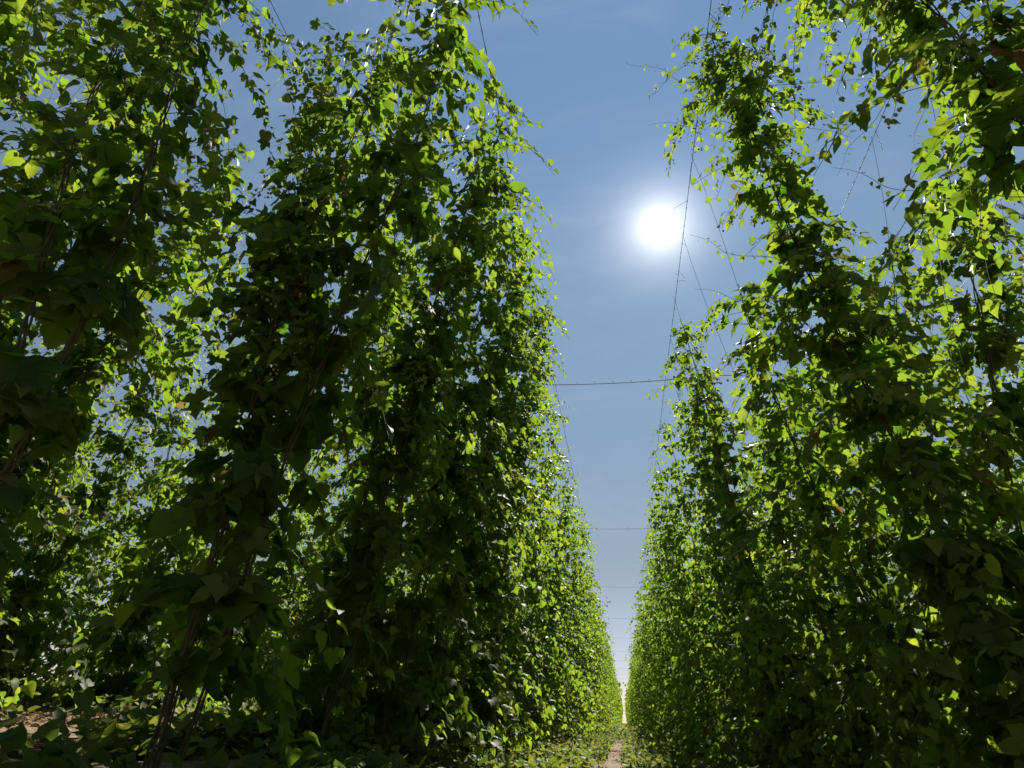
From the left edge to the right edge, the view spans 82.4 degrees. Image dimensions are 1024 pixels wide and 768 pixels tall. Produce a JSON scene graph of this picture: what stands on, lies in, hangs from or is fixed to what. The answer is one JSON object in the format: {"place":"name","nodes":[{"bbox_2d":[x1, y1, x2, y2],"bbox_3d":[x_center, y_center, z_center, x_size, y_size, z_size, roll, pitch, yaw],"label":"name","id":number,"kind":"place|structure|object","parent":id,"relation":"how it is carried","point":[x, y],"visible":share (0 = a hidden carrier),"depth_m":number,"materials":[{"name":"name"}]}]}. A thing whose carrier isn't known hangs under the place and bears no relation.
{"place":"outdoors","nodes":[
{"label":"outdoors","id":0,"kind":"place"},
{"bbox_2d":[0,703,921,767],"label":"ground","id":1,"kind":"structure","parent":0,"point":[164,764],"depth_m":4.19,"materials":[{"name":"soil"}]},
{"bbox_2d":[2,450,101,680],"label":"hop plant","id":2,"kind":"object","parent":1,"relation":"on","point":[63,527],"visible":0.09,"depth_m":12.48,"materials":[{"name":"green plant"}]},
{"bbox_2d":[1,376,122,660],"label":"hop plant","id":3,"kind":"object","parent":1,"relation":"on","point":[10,572],"visible":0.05,"depth_m":8.64,"materials":[{"name":"green plant"}]},
{"bbox_2d":[0,0,131,135],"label":"hop plant","id":4,"kind":"object","parent":1,"relation":"on","point":[11,36],"visible":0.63,"depth_m":4.41,"materials":[{"name":"green plant"}]},
{"bbox_2d":[8,460,129,681],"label":"hop plant","id":5,"kind":"object","parent":1,"relation":"on","point":[76,564],"visible":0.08,"depth_m":12.95,"materials":[{"name":"green plant"}]},
{"bbox_2d":[0,0,165,243],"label":"hop plant","id":6,"kind":"object","parent":1,"relation":"on","point":[17,50],"visible":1,"depth_m":1.54,"materials":[{"name":"green plant"}]},
{"bbox_2d":[0,408,169,682],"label":"hop plant","id":7,"kind":"object","parent":1,"relation":"on","point":[5,672],"visible":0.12,"depth_m":9.39,"materials":[{"name":"green plant"}]},
{"bbox_2d":[29,499,155,682],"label":"hop plant","id":8,"kind":"object","parent":1,"relation":"on","point":[89,613],"visible":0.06,"depth_m":13.62,"materials":[{"name":"green plant"}]},
{"bbox_2d":[0,51,196,443],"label":"hop plant","id":9,"kind":"object","parent":1,"relation":"on","point":[143,121],"visible":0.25,"depth_m":4.67,"materials":[{"name":"green plant"}]},
{"bbox_2d":[11,428,199,688],"bbox_3d":[-7.119,2.883,10.541,1.739,4.938,2.132,28,-38,-37],"label":"hop plant","id":10,"kind":"object","parent":1,"relation":"on","point":[90,606],"visible":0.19,"depth_m":10.28,"materials":[{"name":"green plant"}]},
{"bbox_2d":[63,508,170,675],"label":"hop plant","id":11,"kind":"object","parent":1,"relation":"on","point":[113,569],"visible":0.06,"depth_m":15.05,"materials":[{"name":"green plant"}]},
{"bbox_2d":[0,244,245,708],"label":"hop plant","id":12,"kind":"object","parent":1,"relation":"on","point":[27,638],"visible":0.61,"depth_m":5.51,"materials":[{"name":"green plant"}]},
{"bbox_2d":[0,133,254,712],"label":"hop plant","id":13,"kind":"object","parent":1,"relation":"on","point":[80,377],"visible":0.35,"depth_m":5.28,"materials":[{"name":"green plant"}]},
{"bbox_2d":[6,314,297,712],"bbox_3d":[-3.868,1.097,7.138,2.334,5.215,2.119,-6,-31,16],"label":"hop plant","id":14,"kind":"object","parent":1,"relation":"on","point":[119,652],"visible":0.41,"depth_m":6.37,"materials":[{"name":"green plant"}]},
{"bbox_2d":[0,0,306,592],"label":"hop plant","id":15,"kind":"object","parent":1,"relation":"on","point":[72,301],"visible":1,"depth_m":2.58,"materials":[{"name":"green plant"}]},
{"bbox_2d":[101,452,232,689],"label":"hop plant","id":16,"kind":"object","parent":1,"relation":"on","point":[188,570],"visible":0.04,"depth_m":11.35,"materials":[{"name":"green plant"}]},
{"bbox_2d":[136,464,232,689],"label":"hop plant","id":17,"kind":"object","parent":1,"relation":"on","point":[198,641],"visible":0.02,"depth_m":11.68,"materials":[{"name":"green plant"}]},
{"bbox_2d":[94,346,322,711],"bbox_3d":[-3.827,1.665,8.216,2.176,5.294,1.748,-15,-34,29],"label":"hop plant","id":18,"kind":"object","parent":1,"relation":"on","point":[211,639],"visible":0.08,"depth_m":7.55,"materials":[{"name":"green plant"}]},
{"bbox_2d":[158,384,349,713],"bbox_3d":[-3.881,2.231,9.065,2.394,5.137,2.119,-10,-32,21],"label":"hop plant","id":19,"kind":"object","parent":1,"relation":"on","point":[274,572],"visible":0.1,"depth_m":8.62,"materials":[{"name":"green plant"}]},
{"bbox_2d":[202,503,305,687],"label":"hop plant","id":20,"kind":"object","parent":1,"relation":"on","point":[294,514],"visible":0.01,"depth_m":14.09,"materials":[{"name":"green plant"}]},
{"bbox_2d":[231,513,313,683],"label":"hop plant","id":21,"kind":"object","parent":1,"relation":"on","point":[276,582],"depth_m":14.80,"materials":[{"name":"green plant"}]},
{"bbox_2d":[49,0,537,767],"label":"hop plant","id":22,"kind":"object","parent":1,"relation":"on","point":[293,252],"visible":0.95,"depth_m":3.08,"materials":[{"name":"green plant"}]},
{"bbox_2d":[256,513,333,667],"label":"hop plant","id":23,"kind":"object","parent":1,"relation":"on","point":[262,666],"depth_m":15.52,"materials":[{"name":"green plant"}]},
{"bbox_2d":[226,437,377,705],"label":"hop plant","id":24,"kind":"object","parent":1,"relation":"on","point":[287,594],"visible":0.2,"depth_m":9.82,"materials":[{"name":"green plant"}]},
{"bbox_2d":[271,525,347,658],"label":"hop plant","id":25,"kind":"object","parent":1,"relation":"on","point":[293,585],"visible":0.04,"depth_m":17.04,"materials":[{"name":"green plant"}]},
{"bbox_2d":[280,445,379,709],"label":"hop plant","id":26,"kind":"object","parent":1,"relation":"on","point":[318,558],"visible":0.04,"depth_m":11.64,"materials":[{"name":"green plant"}]},
{"bbox_2d":[276,461,403,702],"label":"hop plant","id":27,"kind":"object","parent":1,"relation":"on","point":[348,490],"visible":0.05,"depth_m":12.64,"materials":[{"name":"green plant"}]},
{"bbox_2d":[0,711,734,767],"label":"fallen leaves","id":28,"kind":"object","parent":1,"relation":"on","point":[32,717],"visible":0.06,"depth_m":4.29,"materials":[{"name":"plant"}]},
{"bbox_2d":[349,499,422,701],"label":"hop plant","id":29,"kind":"object","parent":1,"relation":"on","point":[362,672],"visible":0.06,"depth_m":12.88,"materials":[{"name":"green plant"}]},
{"bbox_2d":[0,676,805,767],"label":"weeds","id":30,"kind":"object","parent":1,"relation":"on","point":[219,738],"visible":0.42,"depth_m":3.12,"materials":[{"name":"green plant"}]},
{"bbox_2d":[374,563,432,688],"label":"hop plant","id":31,"kind":"object","parent":1,"relation":"on","point":[403,588],"visible":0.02,"depth_m":14.00,"materials":[{"name":"green plant"}]},
{"bbox_2d":[254,100,558,758],"bbox_3d":[-0.661,-0.129,4.522,2.186,5.371,1.805,-20,-37,35],"label":"hop plant","id":32,"kind":"object","parent":1,"relation":"on","point":[413,374],"visible":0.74,"depth_m":4.25,"materials":[{"name":"green plant"}]},
{"bbox_2d":[309,180,558,767],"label":"hop plant","id":33,"kind":"object","parent":1,"relation":"on","point":[390,706],"visible":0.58,"depth_m":4.99,"materials":[{"name":"green plant"}]},
{"bbox_2d":[345,261,569,767],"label":"hop plant","id":34,"kind":"object","parent":1,"relation":"on","point":[452,598],"visible":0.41,"depth_m":5.84,"materials":[{"name":"green plant"}]},
{"bbox_2d":[363,304,568,753],"bbox_3d":[-0.558,1.784,7.114,2.549,6.125,1.853,-2,-30,10],"label":"hop plant","id":35,"kind":"object","parent":1,"relation":"on","point":[495,593],"visible":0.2,"depth_m":6.81,"materials":[{"name":"green plant"}]},
{"bbox_2d":[485,430,507,724],"bbox_3d":[-0.180,2.431,8.942,0.172,5.715,0.179,-2,-30,10],"label":"trellis pole","id":36,"kind":"object","parent":1,"relation":"on","point":[496,671],"visible":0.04,"depth_m":8.12,"materials":[{"name":"brown wood"}]},
{"bbox_2d":[424,383,572,742],"bbox_3d":[-0.302,2.119,8.112,2.352,5.137,2.306,-1,-30,7],"label":"hop plant","id":37,"kind":"object","parent":1,"relation":"on","point":[482,709],"visible":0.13,"depth_m":7.36,"materials":[{"name":"green plant"}]},
{"bbox_2d":[437,410,582,734],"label":"hop plant","id":38,"kind":"object","parent":1,"relation":"on","point":[531,596],"visible":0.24,"depth_m":8.95,"materials":[{"name":"green plant"}]},
{"bbox_2d":[476,434,583,737],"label":"hop plant","id":39,"kind":"object","parent":1,"relation":"on","point":[549,650],"visible":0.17,"depth_m":9.92,"materials":[{"name":"green plant"}]},
{"bbox_2d":[476,467,596,733],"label":"hop plant","id":40,"kind":"object","parent":1,"relation":"on","point":[551,629],"visible":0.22,"depth_m":11.15,"materials":[{"name":"green plant"}]},
{"bbox_2d":[506,468,595,736],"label":"hop plant","id":41,"kind":"object","parent":1,"relation":"on","point":[550,676],"visible":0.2,"depth_m":11.97,"materials":[{"name":"green plant"}]},
{"bbox_2d":[514,483,593,734],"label":"hop plant","id":42,"kind":"object","parent":1,"relation":"on","point":[567,556],"visible":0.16,"depth_m":13.21,"materials":[{"name":"green plant"}]},
{"bbox_2d":[518,537,595,731],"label":"hop plant","id":43,"kind":"object","parent":1,"relation":"on","point":[582,631],"visible":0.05,"depth_m":16.83,"materials":[{"name":"green plant"}]},
{"bbox_2d":[516,518,601,734],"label":"hop plant","id":44,"kind":"object","parent":1,"relation":"on","point":[578,649],"visible":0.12,"depth_m":14.21,"materials":[{"name":"green plant"}]},
{"bbox_2d":[520,519,603,732],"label":"hop plant","id":45,"kind":"object","parent":1,"relation":"on","point":[573,713],"visible":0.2,"depth_m":15.01,"materials":[{"name":"green plant"}]},
{"bbox_2d":[540,555,602,730],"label":"hop plant","id":46,"kind":"object","parent":1,"relation":"on","point":[577,622],"visible":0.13,"depth_m":17.55,"materials":[{"name":"green plant"}]},
{"bbox_2d":[538,565,610,733],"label":"hop plant","id":47,"kind":"object","parent":1,"relation":"on","point":[591,691],"visible":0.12,"depth_m":18.41,"materials":[{"name":"green plant"}]},
{"bbox_2d":[540,563,613,733],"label":"hop plant","id":48,"kind":"object","parent":1,"relation":"on","point":[586,660],"visible":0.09,"depth_m":19.52,"materials":[{"name":"green plant"}]},
{"bbox_2d":[566,608,610,721],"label":"hop plant","id":49,"kind":"object","parent":1,"relation":"on","point":[601,673],"visible":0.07,"depth_m":26.74,"materials":[{"name":"green plant"}]},
{"bbox_2d":[573,581,604,728],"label":"hop plant","id":50,"kind":"object","parent":1,"relation":"on","point":[588,646],"visible":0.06,"depth_m":20.46,"materials":[{"name":"green plant"}]},
{"bbox_2d":[568,609,611,727],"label":"hop plant","id":51,"kind":"object","parent":1,"relation":"on","point":[599,611],"visible":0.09,"depth_m":25.85,"materials":[{"name":"green plant"}]},
{"bbox_2d":[570,601,615,725],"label":"hop plant","id":52,"kind":"object","parent":1,"relation":"on","point":[599,606],"visible":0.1,"depth_m":24.65,"materials":[{"name":"green plant"}]},
{"bbox_2d":[572,592,614,729],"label":"hop plant","id":53,"kind":"object","parent":1,"relation":"on","point":[590,661],"visible":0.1,"depth_m":21.74,"materials":[{"name":"green plant"}]},
{"bbox_2d":[579,596,612,727],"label":"hop plant","id":54,"kind":"object","parent":1,"relation":"on","point":[593,655],"visible":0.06,"depth_m":23.49,"materials":[{"name":"green plant"}]},
{"bbox_2d":[581,595,613,730],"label":"hop plant","id":55,"kind":"object","parent":1,"relation":"on","point":[595,642],"visible":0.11,"depth_m":22.22,"materials":[{"name":"green plant"}]},
{"bbox_2d":[581,621,618,725],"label":"hop plant","id":56,"kind":"object","parent":1,"relation":"on","point":[606,656],"visible":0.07,"depth_m":28.78,"materials":[{"name":"green plant"}]},
{"bbox_2d":[585,635,619,721],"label":"hop plant","id":57,"kind":"object","parent":1,"relation":"on","point":[605,684],"visible":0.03,"depth_m":35.07,"materials":[{"name":"green plant"}]},
{"bbox_2d":[597,623,612,719],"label":"hop plant","id":58,"kind":"object","parent":1,"relation":"on","point":[607,669],"visible":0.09,"depth_m":31.07,"materials":[{"name":"green plant"}]},
{"bbox_2d":[595,622,615,724],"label":"hop plant","id":59,"kind":"object","parent":1,"relation":"on","point":[604,678],"visible":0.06,"depth_m":29.66,"materials":[{"name":"green plant"}]},
{"bbox_2d":[615,681,632,722],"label":"distant hop rows","id":60,"kind":"object","parent":1,"relation":"on","point":[620,705],"visible":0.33,"depth_m":112.10,"materials":[{"name":"green plant"}]},
{"bbox_2d":[592,722,658,740],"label":"tall weeds","id":61,"kind":"object","parent":1,"relation":"on","point":[621,730],"visible":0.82,"depth_m":23.90,"materials":[{"name":"green plant"}]},
{"bbox_2d":[628,633,648,724],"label":"hop plant","id":62,"kind":"object","parent":1,"relation":"on","point":[636,679],"visible":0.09,"depth_m":34.06,"materials":[{"name":"green plant"}]},
{"bbox_2d":[625,636,658,722],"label":"hop plant","id":63,"kind":"object","parent":1,"relation":"on","point":[635,668],"visible":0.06,"depth_m":35.75,"materials":[{"name":"green plant"}]},
{"bbox_2d":[632,629,652,724],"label":"hop plant","id":64,"kind":"object","parent":1,"relation":"on","point":[643,682],"visible":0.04,"depth_m":29.57,"materials":[{"name":"green plant"}]},
{"bbox_2d":[632,612,657,731],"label":"hop plant","id":65,"kind":"object","parent":1,"relation":"on","point":[642,662],"visible":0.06,"depth_m":26.88,"materials":[{"name":"green plant"}]},
{"bbox_2d":[632,593,664,735],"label":"hop plant","id":66,"kind":"object","parent":1,"relation":"on","point":[646,648],"visible":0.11,"depth_m":23.27,"materials":[{"name":"green plant"}]},
{"bbox_2d":[625,603,672,734],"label":"hop plant","id":67,"kind":"object","parent":1,"relation":"on","point":[636,715],"visible":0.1,"depth_m":24.55,"materials":[{"name":"green plant"}]},
{"bbox_2d":[630,615,669,731],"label":"hop plant","id":68,"kind":"object","parent":1,"relation":"on","point":[641,671],"visible":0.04,"depth_m":27.79,"materials":[{"name":"green plant"}]},
{"bbox_2d":[632,595,669,735],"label":"hop plant","id":69,"kind":"object","parent":1,"relation":"on","point":[648,626],"visible":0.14,"depth_m":21.81,"materials":[{"name":"green plant"}]},
{"bbox_2d":[626,598,677,734],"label":"hop plant","id":70,"kind":"object","parent":1,"relation":"on","point":[644,656],"visible":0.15,"depth_m":23.49,"materials":[{"name":"green plant"}]},
{"bbox_2d":[636,581,668,735],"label":"hop plant","id":71,"kind":"object","parent":1,"relation":"on","point":[651,628],"visible":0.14,"depth_m":20.81,"materials":[{"name":"green plant"}]},
{"bbox_2d":[638,610,671,724],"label":"hop plant","id":72,"kind":"object","parent":1,"relation":"on","point":[650,674],"visible":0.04,"depth_m":26.07,"materials":[{"name":"green plant"}]},
{"bbox_2d":[628,569,698,740],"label":"hop plant","id":73,"kind":"object","parent":1,"relation":"on","point":[649,655],"visible":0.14,"depth_m":18.62,"materials":[{"name":"green plant"}]},
{"bbox_2d":[637,571,689,738],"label":"hop plant","id":74,"kind":"object","parent":1,"relation":"on","point":[654,684],"visible":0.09,"depth_m":19.67,"materials":[{"name":"green plant"}]},
{"bbox_2d":[644,557,701,741],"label":"hop plant","id":75,"kind":"object","parent":1,"relation":"on","point":[659,737],"visible":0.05,"depth_m":17.60,"materials":[{"name":"green plant"}]},
{"bbox_2d":[638,546,709,741],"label":"hop plant","id":76,"kind":"object","parent":1,"relation":"on","point":[658,642],"visible":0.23,"depth_m":16.31,"materials":[{"name":"green plant"}]},
{"bbox_2d":[639,525,720,747],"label":"hop plant","id":77,"kind":"object","parent":1,"relation":"on","point":[655,659],"visible":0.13,"depth_m":14.43,"materials":[{"name":"green plant"}]},
{"bbox_2d":[646,503,718,750],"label":"hop plant","id":78,"kind":"object","parent":1,"relation":"on","point":[667,622],"visible":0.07,"depth_m":13.16,"materials":[{"name":"green plant"}]},
{"bbox_2d":[647,539,729,738],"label":"hop plant","id":79,"kind":"object","parent":1,"relation":"on","point":[669,665],"visible":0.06,"depth_m":15.53,"materials":[{"name":"green plant"}]},
{"bbox_2d":[641,493,736,754],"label":"hop plant","id":80,"kind":"object","parent":1,"relation":"on","point":[686,739],"visible":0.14,"depth_m":11.77,"materials":[{"name":"green plant"}]},
{"bbox_2d":[642,465,772,753],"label":"hop plant","id":81,"kind":"object","parent":1,"relation":"on","point":[674,547],"visible":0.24,"depth_m":11.26,"materials":[{"name":"green plant"}]},
{"bbox_2d":[644,453,780,763],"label":"hop plant","id":82,"kind":"object","parent":1,"relation":"on","point":[680,540],"visible":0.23,"depth_m":9.97,"materials":[{"name":"green plant"}]},
{"bbox_2d":[647,417,806,763],"bbox_3d":[3.598,2.868,9.158,2.666,5.512,2.150,-6,-31,16],"label":"hop plant","id":83,"kind":"object","parent":1,"relation":"on","point":[739,710],"visible":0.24,"depth_m":9.52,"materials":[{"name":"green plant"}]},
{"bbox_2d":[702,368,770,762],"bbox_3d":[3.133,2.320,8.251,0.233,5.903,0.179,-2,-30,10],"label":"trellis pole","id":84,"kind":"object","parent":1,"relation":"on","point":[760,742],"visible":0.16,"depth_m":7.29,"materials":[{"name":"brown wood"}]},
{"bbox_2d":[106,365,1019,402],"bbox_3d":[1.655,-0.038,9.895,21.004,0.079,0.029,-2,-30,10],"label":"cross wire","id":85,"kind":"object","parent":84,"relation":"attached to","point":[615,383],"visible":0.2,"depth_m":9.86,"materials":[{"name":"grey metal"}]},
{"bbox_2d":[738,61,905,454],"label":"row wire","id":86,"kind":"object","parent":85,"relation":"attached to","point":[850,190],"visible":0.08,"depth_m":5.82,"materials":[{"name":"grey metal"}]},
{"bbox_2d":[646,341,876,767],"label":"hop plant","id":87,"kind":"object","parent":1,"relation":"on","point":[780,734],"visible":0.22,"depth_m":6.72,"materials":[{"name":"green plant"}]},
{"bbox_2d":[659,379,881,767],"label":"hop plant","id":88,"kind":"object","parent":1,"relation":"on","point":[718,575],"visible":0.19,"depth_m":7.96,"materials":[{"name":"green plant"}]},
{"bbox_2d":[670,296,940,767],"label":"hop plant","id":89,"kind":"object","parent":1,"relation":"on","point":[720,498],"visible":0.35,"depth_m":6.08,"materials":[{"name":"green plant"}]},
{"bbox_2d":[627,3,1023,767],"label":"hop plant","id":90,"kind":"object","parent":1,"relation":"on","point":[955,567],"visible":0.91,"depth_m":3.06,"materials":[{"name":"green plant"}]},
{"bbox_2d":[682,234,1014,767],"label":"hop plant","id":91,"kind":"object","parent":1,"relation":"on","point":[821,604],"visible":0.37,"depth_m":4.58,"materials":[{"name":"green plant"}]},
{"bbox_2d":[686,136,1023,767],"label":"hop plant","id":92,"kind":"object","parent":1,"relation":"on","point":[859,623],"visible":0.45,"depth_m":3.82,"materials":[{"name":"green plant"}]},
{"bbox_2d":[705,0,1023,387],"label":"hop plant","id":93,"kind":"object","parent":1,"relation":"on","point":[986,106],"visible":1,"depth_m":2.45,"materials":[{"name":"green plant"}]},
{"bbox_2d":[832,510,940,766],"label":"hop plant","id":94,"kind":"object","parent":1,"relation":"on","point":[902,752],"depth_m":11.97,"materials":[{"name":"green plant"}]},
{"bbox_2d":[836,479,958,767],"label":"hop plant","id":95,"kind":"object","parent":1,"relation":"on","point":[934,726],"depth_m":10.20,"materials":[{"name":"green plant"}]},
{"bbox_2d":[847,458,987,767],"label":"hop plant","id":96,"kind":"object","parent":1,"relation":"on","point":[913,601],"depth_m":10.12,"materials":[{"name":"green plant"}]},
{"bbox_2d":[870,433,1016,750],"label":"hop plant","id":97,"kind":"object","parent":1,"relation":"on","point":[989,596],"visible":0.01,"depth_m":8.72,"materials":[{"name":"green plant"}]},
{"bbox_2d":[917,331,1023,533],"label":"hop plant","id":98,"kind":"object","parent":1,"relation":"on","point":[1014,475],"visible":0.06,"depth_m":7.66,"materials":[{"name":"green plant"}]},
{"bbox_2d":[917,379,1023,694],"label":"hop plant","id":99,"kind":"object","parent":1,"relation":"on","point":[998,599],"visible":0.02,"depth_m":7.96,"materials":[{"name":"green plant"}]},
{"bbox_2d":[955,290,1023,452],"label":"hop plant","id":100,"kind":"object","parent":1,"relation":"on","point":[1020,374],"visible":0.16,"depth_m":6.86,"materials":[{"name":"green plant"}]},
{"bbox_2d":[975,230,1023,342],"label":"hop plant","id":101,"kind":"object","parent":1,"relation":"on","point":[1018,270],"visible":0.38,"depth_m":6.33,"materials":[{"name":"green plant"}]},
{"bbox_2d":[0,0,1023,729],"label":"sky","id":102,"kind":"structure","parent":0,"point":[615,246],"materials":[{"name":"blue"}]},
{"bbox_3d":[0.226,-4.337,2.468,21.004,0.079,0.029,-2,-30,10],"label":"cross wire","id":103,"kind":"object","parent":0,"visible":0},
{"bbox_2d":[476,3,597,590],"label":"row wire","id":104,"kind":"object","parent":103,"relation":"attached to","point":[526,248],"visible":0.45,"depth_m":6.68,"materials":[{"name":"grey metal"}]},
{"bbox_2d":[636,0,716,623],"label":"row wire","id":105,"kind":"object","parent":103,"relation":"attached to","point":[680,258],"visible":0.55,"depth_m":6.89,"materials":[{"name":"grey metal"}]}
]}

